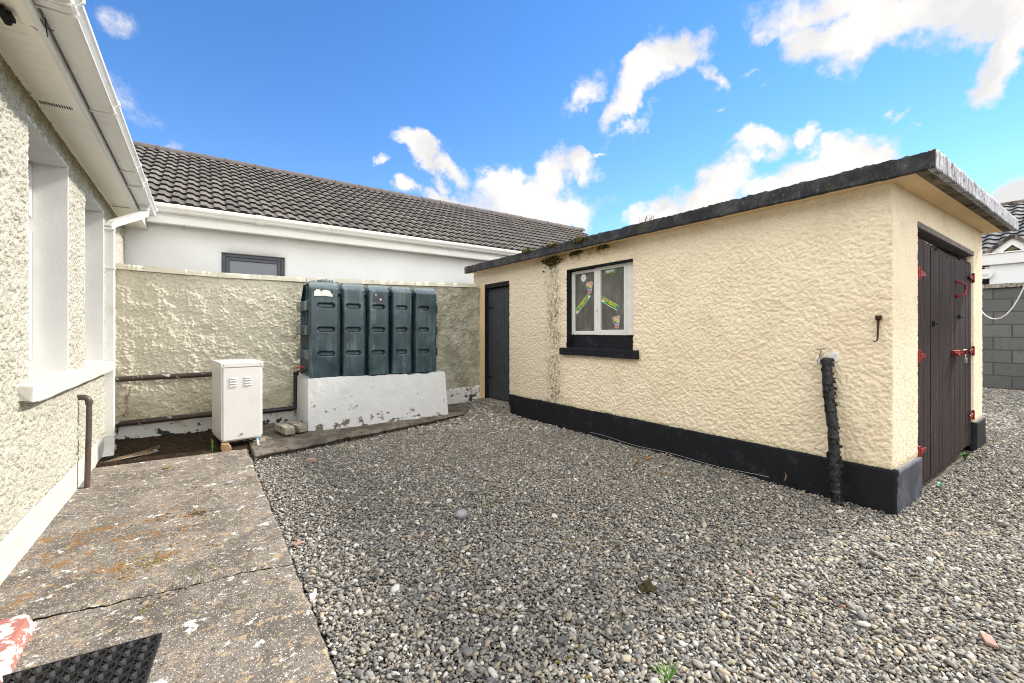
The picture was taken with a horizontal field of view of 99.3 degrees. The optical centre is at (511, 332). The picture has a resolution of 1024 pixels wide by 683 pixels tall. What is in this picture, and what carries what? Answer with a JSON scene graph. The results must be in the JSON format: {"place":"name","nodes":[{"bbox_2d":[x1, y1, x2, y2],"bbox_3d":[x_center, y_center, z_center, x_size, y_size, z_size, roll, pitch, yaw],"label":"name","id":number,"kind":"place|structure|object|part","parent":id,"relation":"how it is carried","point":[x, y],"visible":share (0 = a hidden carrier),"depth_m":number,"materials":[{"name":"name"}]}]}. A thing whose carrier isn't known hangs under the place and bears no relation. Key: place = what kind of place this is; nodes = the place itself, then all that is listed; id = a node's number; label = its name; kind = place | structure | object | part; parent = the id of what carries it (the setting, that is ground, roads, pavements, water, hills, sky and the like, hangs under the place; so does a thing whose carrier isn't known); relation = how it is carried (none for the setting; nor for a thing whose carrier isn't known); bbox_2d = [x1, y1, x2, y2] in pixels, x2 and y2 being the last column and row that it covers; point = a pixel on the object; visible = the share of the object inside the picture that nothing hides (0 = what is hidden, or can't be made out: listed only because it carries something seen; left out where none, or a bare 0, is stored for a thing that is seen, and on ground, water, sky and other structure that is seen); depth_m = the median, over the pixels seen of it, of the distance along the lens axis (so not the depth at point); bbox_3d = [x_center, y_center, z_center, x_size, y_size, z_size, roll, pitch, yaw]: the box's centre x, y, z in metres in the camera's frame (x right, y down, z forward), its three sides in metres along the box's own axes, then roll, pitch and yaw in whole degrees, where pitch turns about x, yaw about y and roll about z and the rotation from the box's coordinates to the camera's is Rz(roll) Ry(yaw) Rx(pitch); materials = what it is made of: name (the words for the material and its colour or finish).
{"place":"outdoors","nodes":[
{"label":"outdoors","id":0,"kind":"place"},
{"bbox_2d":[0,449,292,620],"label":"path","id":1,"kind":"structure","parent":0,"point":[86,539],"depth_m":2.87,"materials":[{"name":"concrete"}]},
{"bbox_2d":[131,486,213,602],"bbox_3d":[-2.318,1.349,2.993,0.511,0.011,1.904,0,0,-36],"label":"moss","id":2,"kind":"object","parent":1,"relation":"on","point":[203,511],"visible":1,"depth_m":3.23,"materials":[{"name":"brown plant"}]},
{"bbox_2d":[95,430,250,467],"bbox_3d":[-4.066,1.353,5.352,1.400,0.057,1.662,0,0,-36],"label":"soil bed","id":3,"kind":"object","parent":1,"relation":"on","point":[186,448],"visible":0.7,"depth_m":5.10,"materials":[{"name":"brown soil"}]},
{"bbox_2d":[106,445,159,461],"bbox_3d":[-4.094,1.327,4.812,0.200,0.028,0.639,0,0,6],"label":"dry straw","id":4,"kind":"object","parent":3,"relation":"on","point":[130,455],"visible":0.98,"depth_m":4.71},
{"bbox_2d":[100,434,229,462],"bbox_3d":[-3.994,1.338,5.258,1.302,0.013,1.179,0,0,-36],"label":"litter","id":5,"kind":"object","parent":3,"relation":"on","point":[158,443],"visible":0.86,"depth_m":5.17,"materials":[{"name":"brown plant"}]},
{"bbox_2d":[102,510,249,612],"bbox_3d":[-2.093,1.349,2.618,0.719,0.010,1.206,0,0,-23],"label":"moss","id":6,"kind":"object","parent":1,"relation":"on","point":[156,558],"visible":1,"depth_m":2.55,"materials":[{"name":"plant"}]},
{"bbox_2d":[220,442,231,451],"bbox_3d":[-3.301,1.311,5.022,0.102,0.084,0.150,0,0,-36],"label":"wood block","id":7,"kind":"object","parent":1,"relation":"on","point":[225,446],"depth_m":4.97,"materials":[{"name":"beige wood"}]},
{"bbox_2d":[12,564,337,682],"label":"path","id":8,"kind":"structure","parent":0,"point":[261,626],"depth_m":1.96,"materials":[{"name":"concrete"}]},
{"bbox_2d":[0,614,36,682],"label":"door step","id":9,"kind":"object","parent":8,"relation":"on","point":[16,633],"depth_m":1.85,"materials":[{"name":"red paint"}]},
{"bbox_2d":[2,633,161,682],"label":"doormat","id":10,"kind":"object","parent":8,"relation":"on","point":[80,668],"visible":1,"depth_m":1.73,"materials":[{"name":"black rubber"}]},
{"bbox_2d":[248,403,469,461],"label":"path","id":11,"kind":"structure","parent":0,"point":[276,443],"depth_m":5.67,"materials":[{"name":"concrete"}]},
{"bbox_2d":[229,435,265,442],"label":"stone block","id":12,"kind":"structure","parent":11,"relation":"on","point":[260,439],"depth_m":5.31,"materials":[{"name":"stone"}]},
{"bbox_2d":[211,358,262,441],"bbox_3d":[-3.390,0.799,5.365,0.437,0.932,0.638,0,0,-43],"label":"boiler cabinet","id":13,"kind":"object","parent":12,"relation":"on","point":[236,399],"visible":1,"depth_m":5.15,"materials":[{"name":"white metal"}]},
{"bbox_3d":[-3.183,0.827,5.141,0.385,0.840,0.028,0,0,-43],"label":"door","id":14,"kind":"part","parent":13,"relation":"part of","materials":[{"name":"white metal"}]},
{"bbox_2d":[274,422,294,434],"bbox_3d":[-2.976,1.247,5.691,0.122,0.092,0.447,0,0,-45],"label":"loose brick","id":15,"kind":"object","parent":11,"relation":"on","point":[284,428],"visible":1,"depth_m":5.60,"materials":[{"name":"grey concrete"}]},
{"bbox_2d":[285,420,306,432],"bbox_3d":[-2.892,1.247,5.823,0.446,0.092,0.123,0,0,43],"label":"loose brick","id":16,"kind":"object","parent":11,"relation":"on","point":[299,427],"visible":0.72,"depth_m":5.70,"materials":[{"name":"grey concrete"}]},
{"bbox_2d":[296,370,447,431],"bbox_3d":[-2.123,0.991,6.723,2.046,0.759,1.009,0,0,-36],"label":"tank base","id":17,"kind":"object","parent":11,"relation":"on","point":[336,402],"visible":0.85,"depth_m":6.27,"materials":[{"name":"white concrete"}]},
{"bbox_2d":[293,279,437,377],"bbox_3d":[-2.187,-0.083,6.629,2.014,1.375,0.761,0,0,-31],"label":"oil tank","id":18,"kind":"object","parent":17,"relation":"on","point":[344,329],"visible":1,"depth_m":6.32,"materials":[{"name":"green plastic"}]},
{"bbox_2d":[84,0,1023,234],"label":"sky","id":19,"kind":"structure","parent":0,"point":[595,116],"materials":[{"name":"blue"}]},
{"bbox_2d":[249,387,1023,682],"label":"ground","id":20,"kind":"structure","parent":0,"point":[957,459],"depth_m":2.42,"materials":[{"name":"grey gravel"}]},
{"bbox_2d":[0,0,157,584],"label":"bungalow","id":21,"kind":"object","parent":20,"relation":"on","point":[76,197],"visible":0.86,"depth_m":3.18,"materials":[{"name":"white paint"}]},
{"bbox_2d":[24,114,68,370],"bbox_3d":[-3.400,-0.521,3.022,0.277,1.662,1.044,0,0,-36],"label":"window","id":22,"kind":"structure","parent":21,"relation":"in","point":[48,221],"depth_m":3.44,"materials":[{"name":"white paint"}]},
{"bbox_2d":[83,190,103,361],"bbox_3d":[-4.324,-0.521,4.316,0.277,1.662,0.994,0,0,-36],"label":"window","id":23,"kind":"structure","parent":21,"relation":"in","point":[93,233],"depth_m":4.73,"materials":[{"name":"white paint"}]},
{"bbox_2d":[115,263,479,439],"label":"boundary wall","id":24,"kind":"structure","parent":20,"relation":"on","point":[172,321],"depth_m":5.98,"materials":[{"name":"beige paint"}]},
{"bbox_2d":[123,386,130,416],"bbox_3d":[-4.859,0.861,5.491,0.078,0.382,0.021,0,0,-36],"label":"creeper","id":25,"kind":"object","parent":24,"relation":"attached to","point":[126,402],"visible":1,"depth_m":5.49,"materials":[{"name":"plant"}]},
{"bbox_2d":[115,411,211,426],"bbox_3d":[-4.491,1.117,5.680,1.033,0.104,0.078,0,0,-33],"label":"wall pipe","id":26,"kind":"object","parent":24,"relation":"attached to","point":[164,419],"depth_m":5.63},
{"bbox_2d":[115,372,211,381],"bbox_3d":[-4.499,0.569,5.674,1.012,0.077,0.066,0,0,-33],"label":"wall pipe","id":27,"kind":"object","parent":24,"relation":"attached to","point":[159,376],"depth_m":5.63,"materials":[{"name":"metal"}]},
{"bbox_2d":[262,372,298,413],"bbox_3d":[-3.503,0.879,6.319,0.744,0.579,0.084,0,0,-32],"label":"fuel pipe","id":28,"kind":"object","parent":24,"relation":"attached to","point":[281,409],"visible":0.77,"depth_m":6.46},
{"bbox_2d":[124,141,589,283],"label":"neighbour house","id":29,"kind":"structure","parent":20,"relation":"on","point":[218,214],"depth_m":7.97,"materials":[{"name":"white paint"}]},
{"bbox_2d":[221,253,283,275],"bbox_3d":[-4.317,-0.700,7.251,1.476,1.700,0.420,0,0,-36],"label":"window","id":30,"kind":"structure","parent":29,"relation":"in","point":[230,263],"depth_m":7.09,"materials":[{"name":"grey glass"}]},
{"bbox_2d":[456,509,467,517],"bbox_3d":[-0.367,1.329,3.200,0.070,0.056,0.092,0,0,19],"label":"stone","id":31,"kind":"object","parent":20,"relation":"on","point":[461,513],"visible":1,"depth_m":3.18,"materials":[{"name":"white stone"}]},
{"bbox_2d":[473,398,509,413],"bbox_3d":[-0.329,1.308,7.801,0.320,0.185,0.960,0,0,-36],"label":"door step","id":32,"kind":"object","parent":20,"relation":"on","point":[500,406],"depth_m":7.59,"materials":[{"name":"grey concrete"}]},
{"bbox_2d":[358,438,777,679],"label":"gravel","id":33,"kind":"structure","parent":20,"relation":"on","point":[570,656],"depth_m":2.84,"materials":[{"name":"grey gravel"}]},
{"bbox_2d":[639,580,656,591],"bbox_3d":[0.724,1.355,2.335,0.094,0.047,0.078,0,0,-36],"label":"moss tuft","id":34,"kind":"object","parent":20,"relation":"on","point":[646,585],"visible":1,"depth_m":2.32,"materials":[{"name":"green plant"}]},
{"bbox_2d":[651,656,679,681],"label":"grass tuft","id":35,"kind":"object","parent":20,"relation":"on","point":[671,672],"visible":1,"depth_m":1.72,"materials":[{"name":"green plant"}]},
{"bbox_2d":[591,432,766,476],"bbox_3d":[1.698,1.344,4.960,0.044,0.018,2.300,0,0,-36],"label":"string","id":36,"kind":"object","parent":20,"relation":"on","point":[692,459],"visible":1,"depth_m":4.62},
{"bbox_2d":[464,149,1017,517],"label":"shed","id":37,"kind":"structure","parent":20,"relation":"on","point":[703,334],"depth_m":4.27,"materials":[{"name":"beige paint"}]},
{"bbox_2d":[485,281,509,400],"bbox_3d":[-0.236,0.174,7.826,0.109,2.152,0.837,0,0,-36],"label":"door","id":38,"kind":"structure","parent":37,"relation":"in","point":[497,303],"depth_m":7.91,"materials":[{"name":"grey wood"}]},
{"bbox_2d":[522,247,531,253],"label":"moss tuft","id":39,"kind":"object","parent":37,"relation":"attached to","point":[525,250],"visible":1,"depth_m":6.73,"materials":[{"name":"green plant"}]},
{"bbox_2d":[540,255,562,272],"bbox_3d":[0.589,-1.045,6.550,0.061,0.240,0.526,0,0,-36],"label":"moss tuft","id":40,"kind":"object","parent":37,"relation":"attached to","point":[551,261],"visible":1,"depth_m":6.54,"materials":[{"name":"green plant"}]},
{"bbox_2d":[546,241,556,246],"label":"moss tuft","id":41,"kind":"object","parent":37,"relation":"attached to","point":[550,245],"visible":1,"depth_m":6.25,"materials":[{"name":"green plant"}]},
{"bbox_2d":[569,250,582,255],"bbox_3d":[0.896,-1.127,6.113,0.059,0.096,0.292,0,0,-36],"label":"moss tuft","id":42,"kind":"object","parent":37,"relation":"attached to","point":[577,252],"visible":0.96,"depth_m":6.09,"materials":[{"name":"green plant"}]},
{"bbox_2d":[573,235,588,242],"bbox_3d":[0.902,-1.250,5.803,0.056,0.120,0.328,0,0,-36],"label":"moss tuft","id":43,"kind":"object","parent":37,"relation":"attached to","point":[578,239],"visible":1,"depth_m":5.80,"materials":[{"name":"green plant"}]},
{"bbox_2d":[559,259,638,358],"bbox_3d":[1.191,-0.301,5.853,0.250,1.238,1.380,0,0,-36],"label":"window","id":44,"kind":"structure","parent":37,"relation":"in","point":[599,302],"depth_m":5.88,"materials":[{"name":"black paint"}]},
{"bbox_2d":[591,244,609,249],"bbox_3d":[1.161,-1.129,5.743,0.058,0.096,0.312,0,0,-36],"label":"moss tuft","id":45,"kind":"object","parent":37,"relation":"attached to","point":[602,246],"visible":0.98,"depth_m":5.69,"materials":[{"name":"green plant"}]},
{"bbox_2d":[817,348,845,503],"bbox_3d":[2.637,0.746,3.559,0.160,1.249,0.220,0,0,-1],"label":"standpipe","id":46,"kind":"object","parent":37,"relation":"attached to","point":[834,464],"visible":1,"depth_m":3.54,"materials":[{"name":"metal"}]},
{"bbox_2d":[873,315,881,341],"bbox_3d":[2.851,-0.034,3.380,0.069,0.213,0.050,0,0,-19],"label":"iron hook","id":47,"kind":"object","parent":37,"relation":"hanging from","point":[878,318],"visible":1,"depth_m":3.37,"materials":[{"name":"brown metal"}]},
{"bbox_2d":[917,221,974,481],"bbox_3d":[4.453,0.195,4.493,2.426,2.314,0.222,0,0,-36],"label":"double door","id":48,"kind":"structure","parent":37,"relation":"in","point":[944,279],"depth_m":4.34,"materials":[{"name":"brown wood"}]},
{"bbox_2d":[982,286,1023,318],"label":"cord","id":49,"kind":"object","parent":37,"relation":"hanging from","point":[1010,309],"visible":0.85,"depth_m":5.30,"materials":[{"name":"white plastic"}]},
{"bbox_2d":[960,452,969,459],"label":"weed","id":50,"kind":"object","parent":20,"relation":"on","point":[965,455],"visible":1,"depth_m":4.74,"materials":[{"name":"green plant"}]},
{"bbox_2d":[926,199,1023,284],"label":"house","id":51,"kind":"structure","parent":20,"relation":"on","point":[1002,257],"depth_m":11.17,"materials":[{"name":"white paint"}]},
{"bbox_2d":[979,632,998,648],"bbox_3d":[2.118,1.365,1.933,0.043,0.015,0.079,6,9,25],"label":"brick chip","id":52,"kind":"object","parent":20,"relation":"on","point":[988,639],"visible":1,"depth_m":1.93,"materials":[{"name":"brick"}]},
{"bbox_2d":[982,282,1023,390],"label":"block wall","id":53,"kind":"structure","parent":20,"relation":"on","point":[1003,353],"depth_m":9.00,"materials":[{"name":"concrete"}]}
]}

